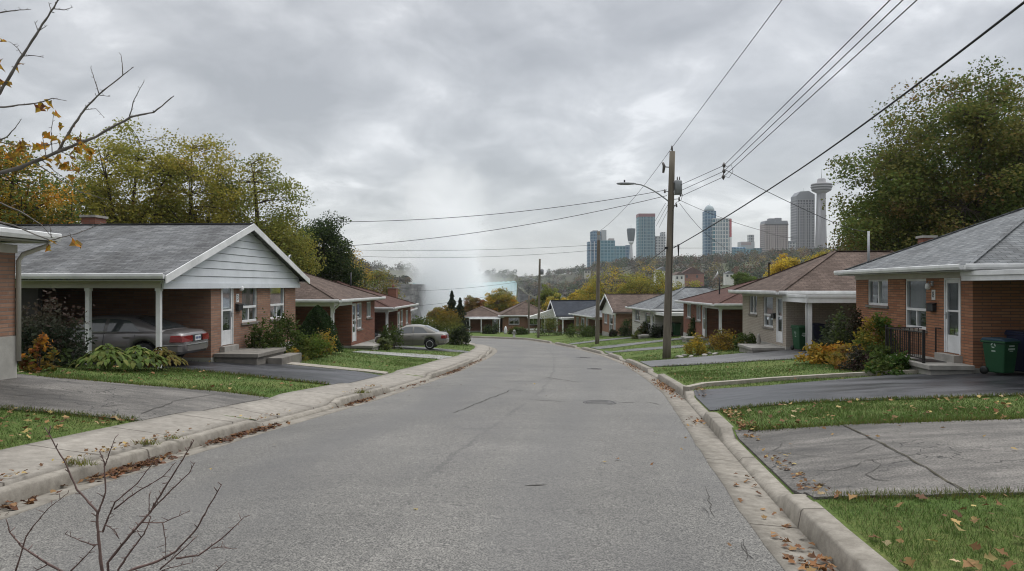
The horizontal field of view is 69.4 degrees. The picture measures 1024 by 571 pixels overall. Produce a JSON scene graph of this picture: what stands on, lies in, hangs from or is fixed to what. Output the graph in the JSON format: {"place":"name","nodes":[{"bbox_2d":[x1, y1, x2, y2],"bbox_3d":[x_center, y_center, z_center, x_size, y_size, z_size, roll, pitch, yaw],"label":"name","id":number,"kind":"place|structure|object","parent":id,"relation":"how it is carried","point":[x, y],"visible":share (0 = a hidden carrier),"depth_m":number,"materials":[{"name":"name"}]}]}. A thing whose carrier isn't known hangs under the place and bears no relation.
{"place":"outdoors","nodes":[
{"label":"outdoors","id":0,"kind":"place"},
{"bbox_2d":[0,344,474,449],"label":"ground","id":1,"kind":"structure","parent":0,"point":[71,431],"depth_m":16.51,"materials":[{"name":"green plant"}]},
{"bbox_2d":[0,221,61,379],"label":"brick house","id":2,"kind":"structure","parent":1,"relation":"on","point":[10,349],"depth_m":13.81,"materials":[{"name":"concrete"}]},
{"bbox_2d":[18,332,60,372],"bbox_3d":[-10.022,1.426,15.630,0.792,0.939,0.855,0,0,41],"label":"plant","id":3,"kind":"object","parent":1,"relation":"on","point":[27,362],"visible":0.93,"depth_m":15.56,"materials":[{"name":"orange plant"}]},
{"bbox_2d":[0,135,90,279],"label":"maple tree","id":4,"kind":"object","parent":1,"relation":"on","point":[12,192],"visible":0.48,"depth_m":26.84,"materials":[{"name":"yellow plant"}]},
{"bbox_2d":[15,288,97,365],"bbox_3d":[-11.362,1.027,17.883,2.610,1.948,2.179,0,0,10],"label":"dark bush","id":5,"kind":"object","parent":1,"relation":"on","point":[34,330],"visible":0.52,"depth_m":17.76,"materials":[{"name":"green plant"}]},
{"bbox_2d":[41,347,79,367],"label":"plant","id":6,"kind":"object","parent":1,"relation":"on","point":[65,351],"visible":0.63,"depth_m":17.44,"materials":[{"name":"green plant"}]},
{"bbox_2d":[0,0,173,251],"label":"maple tree","id":7,"kind":"object","parent":1,"relation":"on","point":[39,107],"visible":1,"depth_m":5.19,"materials":[{"name":"brown plant"}]},
{"bbox_2d":[68,343,141,370],"bbox_3d":[-9.671,1.716,17.644,1.554,0.682,1.490,0,0,0],"label":"hosta plant","id":8,"kind":"object","parent":1,"relation":"on","point":[102,354],"visible":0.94,"depth_m":17.35,"materials":[{"name":"green plant"}]},
{"bbox_2d":[38,114,204,223],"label":"maple tree","id":9,"kind":"object","parent":1,"relation":"on","point":[131,211],"visible":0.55,"depth_m":40.86,"materials":[{"name":"green plant"}]},
{"bbox_2d":[100,345,168,370],"bbox_3d":[-9.250,1.798,18.165,1.589,0.684,1.594,0,0,0],"label":"hosta plant","id":10,"kind":"object","parent":1,"relation":"on","point":[142,354],"visible":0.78,"depth_m":17.91,"materials":[{"name":"green plant"}]},
{"bbox_2d":[0,374,269,420],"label":"drive","id":11,"kind":"structure","parent":1,"relation":"on","point":[95,397],"depth_m":13.07,"materials":[{"name":"concrete"}]},
{"bbox_2d":[1,215,309,367],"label":"brick house","id":12,"kind":"structure","parent":1,"relation":"on","point":[222,284],"depth_m":23.08,"materials":[{"name":"brick"}]},
{"bbox_2d":[221,288,232,345],"bbox_3d":[-9.295,0.930,24.020,0.190,2.000,0.880,0,0,4],"label":"door","id":13,"kind":"structure","parent":12,"relation":"in","point":[226,293],"depth_m":24.05,"materials":[{"name":"white paint"}]},
{"bbox_2d":[241,288,259,324],"bbox_3d":[-9.177,0.632,25.802,0.170,1.445,1.470,0,0,4],"label":"window","id":14,"kind":"structure","parent":12,"relation":"in","point":[248,294],"depth_m":25.89,"materials":[{"name":"grey glass"}]},
{"bbox_2d":[269,288,285,321],"bbox_3d":[-9.019,0.632,28.377,0.170,1.445,1.650,0,0,4],"label":"window","id":15,"kind":"structure","parent":12,"relation":"in","point":[276,294],"depth_m":28.42,"materials":[{"name":"white glass"}]},
{"bbox_2d":[131,347,188,369],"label":"hosta plant","id":16,"kind":"object","parent":1,"relation":"on","point":[169,354],"visible":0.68,"depth_m":18.94,"materials":[{"name":"green plant"}]},
{"bbox_2d":[137,133,257,223],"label":"maple tree","id":17,"kind":"object","parent":1,"relation":"on","point":[203,208],"visible":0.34,"depth_m":42.03,"materials":[{"name":"green plant"}]},
{"bbox_2d":[65,358,380,384],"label":"drive","id":18,"kind":"structure","parent":1,"relation":"on","point":[331,376],"depth_m":21.30,"materials":[{"name":"asphalt"}]},
{"bbox_2d":[50,314,208,364],"bbox_3d":[-11.589,1.519,21.416,5.202,1.361,1.948,0,0,4],"label":"parked car","id":19,"kind":"object","parent":18,"relation":"on","point":[122,331],"visible":0.48,"depth_m":20.61,"materials":[{"name":"grey paint"}]},
{"bbox_2d":[200,152,328,275],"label":"maple tree","id":20,"kind":"object","parent":1,"relation":"on","point":[279,234],"visible":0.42,"depth_m":44.49,"materials":[{"name":"green plant"}]},
{"bbox_2d":[244,308,293,353],"bbox_3d":[-8.396,1.687,25.410,1.417,1.887,1.439,0,0,40],"label":"leafy shrub","id":21,"kind":"object","parent":1,"relation":"on","point":[256,340],"visible":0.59,"depth_m":25.28,"materials":[{"name":"green plant"}]},
{"bbox_2d":[262,311,308,353],"bbox_3d":[-8.301,1.805,27.094,1.743,1.823,1.462,0,0,-20],"label":"leafy shrub","id":22,"kind":"object","parent":1,"relation":"on","point":[294,334],"visible":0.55,"depth_m":26.92,"materials":[{"name":"green plant"}]},
{"bbox_2d":[288,329,334,359],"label":"leafy shrub","id":23,"kind":"object","parent":1,"relation":"on","point":[314,341],"visible":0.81,"depth_m":27.35,"materials":[{"name":"green plant"}]},
{"bbox_2d":[296,305,344,354],"bbox_3d":[-8.186,1.868,31.272,2.197,2.144,2.227,0,0,0],"label":"clipped evergreen","id":24,"kind":"object","parent":1,"relation":"on","point":[318,313],"visible":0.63,"depth_m":30.95,"materials":[{"name":"green plant"}]},
{"bbox_2d":[296,210,369,289],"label":"dark tree","id":25,"kind":"object","parent":1,"relation":"on","point":[332,270],"visible":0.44,"depth_m":52.31,"materials":[{"name":"green plant"}]},
{"bbox_2d":[287,362,387,374],"bbox_3d":[-6.050,2.716,23.954,4.282,0.430,0.746,0,0,14],"label":"edging","id":26,"kind":"object","parent":1,"relation":"on","point":[339,368],"visible":0.4,"depth_m":23.74,"materials":[{"name":"concrete"}]},
{"bbox_2d":[295,271,385,349],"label":"brick house","id":27,"kind":"structure","parent":1,"relation":"on","point":[350,311],"depth_m":38.57,"materials":[{"name":"brick"}]},
{"bbox_2d":[333,273,418,331],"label":"brick house","id":28,"kind":"structure","parent":1,"relation":"on","point":[394,310],"depth_m":50.24,"materials":[{"name":"brick"}]},
{"bbox_2d":[356,266,405,298],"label":"thin tree","id":29,"kind":"object","parent":1,"relation":"on","point":[377,282],"visible":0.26,"depth_m":65.85,"materials":[{"name":"green plant"}]},
{"bbox_2d":[386,322,404,349],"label":"leafy shrub","id":30,"kind":"object","parent":1,"relation":"on","point":[393,332],"visible":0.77,"depth_m":42.85,"materials":[{"name":"green plant"}]},
{"bbox_2d":[391,346,468,352],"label":"drive","id":31,"kind":"structure","parent":1,"relation":"on","point":[424,348],"depth_m":45.62,"materials":[{"name":"grey concrete"}]},
{"bbox_2d":[375,324,448,349],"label":"parked car","id":32,"kind":"object","parent":31,"relation":"on","point":[429,337],"visible":0.57,"depth_m":44.36,"materials":[{"name":"grey paint"}]},
{"bbox_2d":[424,305,470,343],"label":"tall shrub","id":33,"kind":"object","parent":1,"relation":"on","point":[445,324],"visible":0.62,"depth_m":58.02,"materials":[{"name":"green plant"}]},
{"bbox_2d":[449,326,471,344],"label":"tall shrub","id":34,"kind":"object","parent":1,"relation":"on","point":[462,334],"visible":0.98,"depth_m":55.73,"materials":[{"name":"green plant"}]},
{"bbox_2d":[0,343,489,486],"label":"pavement","id":35,"kind":"structure","parent":0,"point":[30,457],"depth_m":11.32,"materials":[{"name":"concrete"}]},
{"bbox_2d":[0,384,381,480],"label":"leaf litter","id":36,"kind":"object","parent":35,"relation":"on","point":[101,449],"visible":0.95,"depth_m":9.34,"materials":[{"name":"brown plant"}]},
{"bbox_2d":[286,248,410,301],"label":"cliff","id":37,"kind":"structure","parent":0,"point":[405,288],"depth_m":534.41,"materials":[{"name":"grey stone"}]},
{"bbox_2d":[0,338,784,570],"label":"road","id":38,"kind":"structure","parent":0,"point":[349,489],"depth_m":7.61,"materials":[{"name":"grey asphalt"}]},
{"bbox_2d":[6,426,249,570],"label":"bare sapling","id":39,"kind":"object","parent":38,"relation":"on","point":[100,556],"visible":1,"depth_m":2.60,"materials":[{"name":"brown plant"}]},
{"bbox_2d":[0,346,496,519],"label":"gutter","id":40,"kind":"object","parent":38,"relation":"on","point":[46,498],"visible":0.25,"depth_m":9.98,"materials":[{"name":"concrete"}]},
{"bbox_2d":[0,359,481,514],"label":"leaf litter","id":41,"kind":"object","parent":40,"relation":"on","point":[129,467],"visible":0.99,"depth_m":9.38,"materials":[{"name":"brown plant"}]},
{"bbox_2d":[0,343,491,505],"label":"kerb","id":42,"kind":"structure","parent":40,"relation":"on","point":[26,489],"depth_m":9.77,"materials":[{"name":"concrete"}]},
{"bbox_2d":[494,338,838,570],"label":"gutter","id":43,"kind":"object","parent":38,"relation":"on","point":[725,464],"visible":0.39,"depth_m":7.78,"materials":[{"name":"concrete"}]},
{"bbox_2d":[623,361,836,570],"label":"leaf litter","id":44,"kind":"object","parent":43,"relation":"on","point":[789,558],"visible":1,"depth_m":5.90,"materials":[{"name":"brown plant"}]},
{"bbox_2d":[353,351,451,358],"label":"path","id":45,"kind":"structure","parent":0,"point":[414,355],"depth_m":34.92,"materials":[{"name":"concrete"}]},
{"bbox_2d":[410,284,426,320],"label":"waterfall","id":46,"kind":"structure","parent":0,"point":[417,294],"depth_m":610.45,"materials":[{"name":"white liquid"}]},
{"bbox_2d":[413,281,516,319],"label":"waterfall","id":47,"kind":"structure","parent":0,"point":[436,294],"depth_m":692.22,"materials":[{"name":"liquid"}]},
{"bbox_2d":[0,0,1023,275],"label":"sky","id":48,"kind":"structure","parent":0,"point":[386,110],"materials":[{"name":"grey"}]},
{"bbox_2d":[0,331,1023,570],"bbox_3d":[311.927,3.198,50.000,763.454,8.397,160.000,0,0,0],"label":"ground","id":49,"kind":"structure","parent":0,"point":[553,338],"depth_m":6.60,"materials":[{"name":"green plant"}]},
{"bbox_2d":[463,295,486,311],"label":"autumn tree","id":50,"kind":"object","parent":49,"relation":"on","point":[473,304],"visible":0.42,"depth_m":117.36,"materials":[{"name":"yellow plant"}]},
{"bbox_2d":[464,306,503,332],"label":"brick house","id":51,"kind":"structure","parent":49,"relation":"on","point":[479,318],"depth_m":90.50,"materials":[{"name":"concrete"}]},
{"bbox_2d":[482,286,519,311],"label":"autumn tree","id":52,"kind":"object","parent":49,"relation":"on","point":[500,301],"visible":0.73,"depth_m":110.81,"materials":[{"name":"yellow plant"}]},
{"bbox_2d":[0,346,1023,570],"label":"leaf litter","id":53,"kind":"object","parent":49,"relation":"on","point":[971,562],"visible":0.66,"depth_m":9.61,"materials":[{"name":"brown plant"}]},
{"bbox_2d":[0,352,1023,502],"bbox_3d":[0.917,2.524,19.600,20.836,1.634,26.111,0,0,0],"label":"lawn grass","id":54,"kind":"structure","parent":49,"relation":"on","point":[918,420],"depth_m":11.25,"materials":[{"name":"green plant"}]},
{"bbox_2d":[498,301,554,332],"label":"brick house","id":55,"kind":"structure","parent":49,"relation":"on","point":[515,315],"depth_m":90.12,"materials":[{"name":"brick"}]},
{"bbox_2d":[532,312,564,335],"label":"garden bush","id":56,"kind":"object","parent":49,"relation":"on","point":[548,325],"visible":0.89,"depth_m":78.74,"materials":[{"name":"green plant"}]},
{"bbox_2d":[546,300,600,332],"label":"brick house","id":57,"kind":"structure","parent":49,"relation":"on","point":[562,309],"depth_m":87.32,"materials":[{"name":"concrete"}]},
{"bbox_2d":[561,322,594,336],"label":"garden bush","id":58,"kind":"object","parent":49,"relation":"on","point":[571,332],"visible":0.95,"depth_m":72.02,"materials":[{"name":"green plant"}]},
{"bbox_2d":[568,305,601,334],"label":"brick house","id":59,"kind":"structure","parent":49,"relation":"on","point":[586,316],"depth_m":79.69,"materials":[{"name":"concrete"}]},
{"bbox_2d":[595,231,599,343],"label":"utility pole","id":60,"kind":"object","parent":49,"relation":"on","point":[597,322],"visible":0.97,"depth_m":57.38,"materials":[{"name":"wood"}]},
{"bbox_2d":[569,266,646,299],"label":"autumn tree","id":61,"kind":"object","parent":49,"relation":"on","point":[588,291],"visible":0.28,"depth_m":99.46,"materials":[{"name":"yellow plant"}]},
{"bbox_2d":[600,294,661,335],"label":"brick house","id":62,"kind":"structure","parent":49,"relation":"on","point":[614,311],"depth_m":70.09,"materials":[{"name":"brick"}]},
{"bbox_2d":[613,265,678,293],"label":"autumn tree","id":63,"kind":"object","parent":49,"relation":"on","point":[657,288],"visible":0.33,"depth_m":95.84,"materials":[{"name":"yellow plant"}]},
{"bbox_2d":[616,146,682,358],"bbox_3d":[6.188,-1.261,33.361,3.049,10.141,0.484,0,0,-6],"label":"utility pole","id":64,"kind":"object","parent":49,"relation":"on","point":[674,187],"visible":0.98,"depth_m":33.37,"materials":[{"name":"wood"}]},
{"bbox_2d":[681,0,902,190],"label":"overhead wire","id":65,"kind":"object","parent":64,"relation":"attached to","point":[815,83],"visible":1,"depth_m":17.17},
{"bbox_2d":[680,0,916,196],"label":"overhead wire","id":66,"kind":"object","parent":64,"relation":"attached to","point":[821,87],"visible":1,"depth_m":17.07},
{"bbox_2d":[673,1,1023,247],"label":"overhead wire","id":67,"kind":"object","parent":64,"relation":"attached to","point":[963,49],"visible":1,"depth_m":14.69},
{"bbox_2d":[625,287,714,338],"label":"brick house","id":68,"kind":"structure","parent":49,"relation":"on","point":[651,311],"depth_m":60.17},
{"bbox_2d":[470,336,898,570],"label":"kerb","id":69,"kind":"structure","parent":49,"relation":"on","point":[826,532],"depth_m":6.77,"materials":[{"name":"concrete"}]},
{"bbox_2d":[683,332,707,355],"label":"yellow shrub","id":70,"kind":"object","parent":49,"relation":"on","point":[697,345],"visible":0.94,"depth_m":33.92,"materials":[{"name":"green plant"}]},
{"bbox_2d":[674,262,770,342],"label":"brick house","id":71,"kind":"structure","parent":49,"relation":"on","point":[712,311],"depth_m":46.10,"materials":[{"name":"brick"}]},
{"bbox_2d":[640,349,808,366],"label":"drive","id":72,"kind":"structure","parent":49,"relation":"on","point":[765,356],"depth_m":29.42,"materials":[{"name":"grey concrete"}]},
{"bbox_2d":[790,325,804,349],"bbox_3d":[11.699,2.128,30.032,0.540,1.019,0.708,0,0,-10],"label":"wheeled bin","id":73,"kind":"object","parent":72,"relation":"on","point":[798,334],"visible":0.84,"depth_m":29.79,"materials":[{"name":"green plastic"}]},
{"bbox_2d":[709,328,746,350],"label":"leafy shrub","id":74,"kind":"object","parent":49,"relation":"on","point":[723,342],"visible":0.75,"depth_m":35.46,"materials":[{"name":"yellow plant"}]},
{"bbox_2d":[731,331,756,349],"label":"leafy shrub","id":75,"kind":"object","parent":49,"relation":"on","point":[744,337],"visible":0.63,"depth_m":33.96,"materials":[{"name":"green plant"}]},
{"bbox_2d":[696,387,840,497],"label":"leaf litter","id":76,"kind":"object","parent":49,"relation":"on","point":[819,485],"visible":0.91,"depth_m":9.07,"materials":[{"name":"brown plant"}]},
{"bbox_2d":[763,253,800,276],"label":"autumn tree","id":77,"kind":"object","parent":49,"relation":"on","point":[780,264],"visible":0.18,"depth_m":83.30,"materials":[{"name":"yellow plant"}]},
{"bbox_2d":[683,371,887,394],"bbox_3d":[6.867,2.439,18.911,6.062,0.389,0.948,0,0,-18],"label":"edging","id":78,"kind":"object","parent":49,"relation":"on","point":[735,382],"visible":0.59,"depth_m":19.19,"materials":[{"name":"concrete"}]},
{"bbox_2d":[728,250,892,352],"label":"brick house","id":79,"kind":"structure","parent":49,"relation":"on","point":[807,294],"depth_m":31.85,"materials":[{"name":"brick"}]},
{"bbox_2d":[762,297,773,329],"bbox_3d":[11.610,1.212,33.451,0.170,1.505,1.580,0,0,2],"label":"window","id":80,"kind":"structure","parent":79,"relation":"in","point":[768,301],"depth_m":33.65,"materials":[{"name":"grey glass"}]},
{"bbox_2d":[776,297,782,342],"bbox_3d":[11.564,1.450,31.842,0.190,2.020,0.820,0,0,2],"label":"door","id":81,"kind":"structure","parent":79,"relation":"in","point":[779,303],"depth_m":31.95,"materials":[{"name":"white paint"}]},
{"bbox_2d":[794,340,843,363],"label":"flower clump","id":82,"kind":"object","parent":49,"relation":"on","point":[817,353],"visible":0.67,"depth_m":24.01,"materials":[{"name":"yellow plant"}]},
{"bbox_2d":[824,304,853,355],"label":"tall perennial","id":83,"kind":"object","parent":49,"relation":"on","point":[835,337],"visible":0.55,"depth_m":24.28,"materials":[{"name":"green plant"}]},
{"bbox_2d":[824,340,867,369],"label":"flower clump","id":84,"kind":"object","parent":49,"relation":"on","point":[838,354],"visible":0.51,"depth_m":22.09,"materials":[{"name":"yellow plant"}]},
{"bbox_2d":[694,373,1023,410],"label":"drive","id":85,"kind":"structure","parent":49,"relation":"on","point":[909,385],"depth_m":16.27,"materials":[{"name":"asphalt"}]},
{"bbox_2d":[980,337,1020,373],"bbox_3d":[11.837,1.717,17.980,0.540,0.899,0.708,0,0,-20],"label":"wheeled bin","id":86,"kind":"object","parent":85,"relation":"on","point":[1000,354],"visible":1,"depth_m":17.77,"materials":[{"name":"green plastic"}]},
{"bbox_2d":[1004,330,1023,371],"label":"wheeled bin","id":87,"kind":"object","parent":85,"relation":"on","point":[1018,335],"visible":0.67,"depth_m":18.08,"materials":[{"name":"blue plastic"}]},
{"bbox_2d":[837,344,881,371],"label":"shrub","id":88,"kind":"object","parent":49,"relation":"on","point":[858,355],"visible":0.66,"depth_m":20.91,"materials":[{"name":"brown plant"}]},
{"bbox_2d":[846,305,873,342],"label":"tall perennial","id":89,"kind":"object","parent":49,"relation":"on","point":[855,325],"visible":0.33,"depth_m":24.51,"materials":[{"name":"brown plant"}]},
{"bbox_2d":[828,189,898,250],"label":"maple tree","id":90,"kind":"object","parent":49,"relation":"on","point":[848,230],"visible":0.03,"depth_m":50.63,"materials":[{"name":"green plant"}]},
{"bbox_2d":[845,307,901,353],"bbox_3d":[11.097,1.566,22.535,1.292,1.799,1.621,0,0,-42],"label":"climbing plant","id":91,"kind":"object","parent":49,"relation":"on","point":[866,338],"visible":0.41,"depth_m":22.49,"materials":[{"name":"green plant"}]},
{"bbox_2d":[735,418,1023,499],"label":"drive","id":92,"kind":"structure","parent":49,"relation":"on","point":[963,453],"depth_m":8.80,"materials":[{"name":"concrete"}]},
{"bbox_2d":[861,347,914,375],"bbox_3d":[10.099,2.034,19.844,2.408,0.768,1.378,0,0,-45],"label":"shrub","id":93,"kind":"object","parent":49,"relation":"on","point":[894,363],"visible":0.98,"depth_m":19.54,"materials":[{"name":"green plant"}]},
{"bbox_2d":[821,55,1023,251],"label":"maple tree","id":94,"kind":"object","parent":49,"relation":"on","point":[931,204],"visible":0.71,"depth_m":37.73,"materials":[{"name":"green plant"}]},
{"bbox_2d":[834,207,1023,374],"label":"brick house","id":95,"kind":"structure","parent":49,"relation":"on","point":[948,301],"depth_m":19.99,"materials":[{"name":"brick"}]},
{"bbox_2d":[865,279,888,308],"bbox_3d":[12.148,0.273,24.524,0.170,0.945,1.840,0,0,5],"label":"window","id":96,"kind":"structure","parent":95,"relation":"in","point":[878,289],"depth_m":24.51,"materials":[{"name":"grey glass"}]},
{"bbox_2d":[902,279,927,332],"bbox_3d":[11.902,0.578,21.775,0.170,1.555,1.560,0,0,5],"label":"window","id":97,"kind":"structure","parent":95,"relation":"in","point":[915,288],"depth_m":21.88,"materials":[{"name":"grey glass"}]},
{"bbox_2d":[944,278,960,354],"bbox_3d":[11.719,0.800,19.594,0.190,2.000,0.860,0,0,5],"label":"door","id":98,"kind":"structure","parent":95,"relation":"in","point":[952,286],"depth_m":19.67,"materials":[{"name":"white paint"}]},
{"bbox_2d":[379,258,799,300],"bbox_3d":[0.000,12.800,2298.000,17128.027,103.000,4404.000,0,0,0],"label":"terrain","id":99,"kind":"structure","parent":0,"point":[428,278],"depth_m":1304.11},
{"bbox_2d":[291,239,849,296],"bbox_3d":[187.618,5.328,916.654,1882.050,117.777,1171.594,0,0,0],"label":"distant wood","id":100,"kind":"object","parent":99,"relation":"on","point":[566,287],"visible":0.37,"depth_m":749.65,"materials":[{"name":"green plant"}]},
{"bbox_2d":[587,241,596,269],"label":"hotel tower","id":101,"kind":"structure","parent":99,"relation":"on","point":[591,257],"depth_m":1200.00,"materials":[{"name":"blue glass"}]},
{"bbox_2d":[600,238,614,264],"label":"hotel block","id":102,"kind":"structure","parent":99,"relation":"on","point":[607,250],"depth_m":1200.00,"materials":[{"name":"blue glass"}]},
{"bbox_2d":[636,213,654,260],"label":"hotel tower","id":103,"kind":"structure","parent":99,"relation":"on","point":[645,234],"depth_m":1200.00,"materials":[{"name":"blue glass"}]},
{"bbox_2d":[655,232,665,264],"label":"apartment block","id":104,"kind":"structure","parent":99,"relation":"on","point":[660,242],"depth_m":1200.00,"materials":[{"name":"white concrete"}]},
{"bbox_2d":[681,267,703,285],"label":"slope house","id":105,"kind":"structure","parent":99,"relation":"on","point":[692,273],"depth_m":451.75,"materials":[{"name":"red brick"}]},
{"bbox_2d":[702,205,715,257],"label":"hotel tower","id":106,"kind":"structure","parent":99,"relation":"on","point":[707,217],"depth_m":1200.00,"materials":[{"name":"glass"}]},
{"bbox_2d":[712,218,731,256],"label":"hotel tower","id":107,"kind":"structure","parent":99,"relation":"on","point":[722,232],"depth_m":1192.00,"materials":[{"name":"white paint"}]},
{"bbox_2d":[760,218,788,256],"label":"hotel tower","id":108,"kind":"structure","parent":99,"relation":"on","point":[776,227],"depth_m":1200.00,"materials":[{"name":"beige concrete"}]},
{"bbox_2d":[791,191,814,253],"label":"hotel tower","id":109,"kind":"structure","parent":99,"relation":"on","point":[802,227],"depth_m":1215.00,"materials":[{"name":"metal"}]},
{"bbox_2d":[810,169,832,248],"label":"needle tower","id":110,"kind":"structure","parent":99,"relation":"on","point":[821,187],"depth_m":1184.83,"materials":[{"name":"concrete"}]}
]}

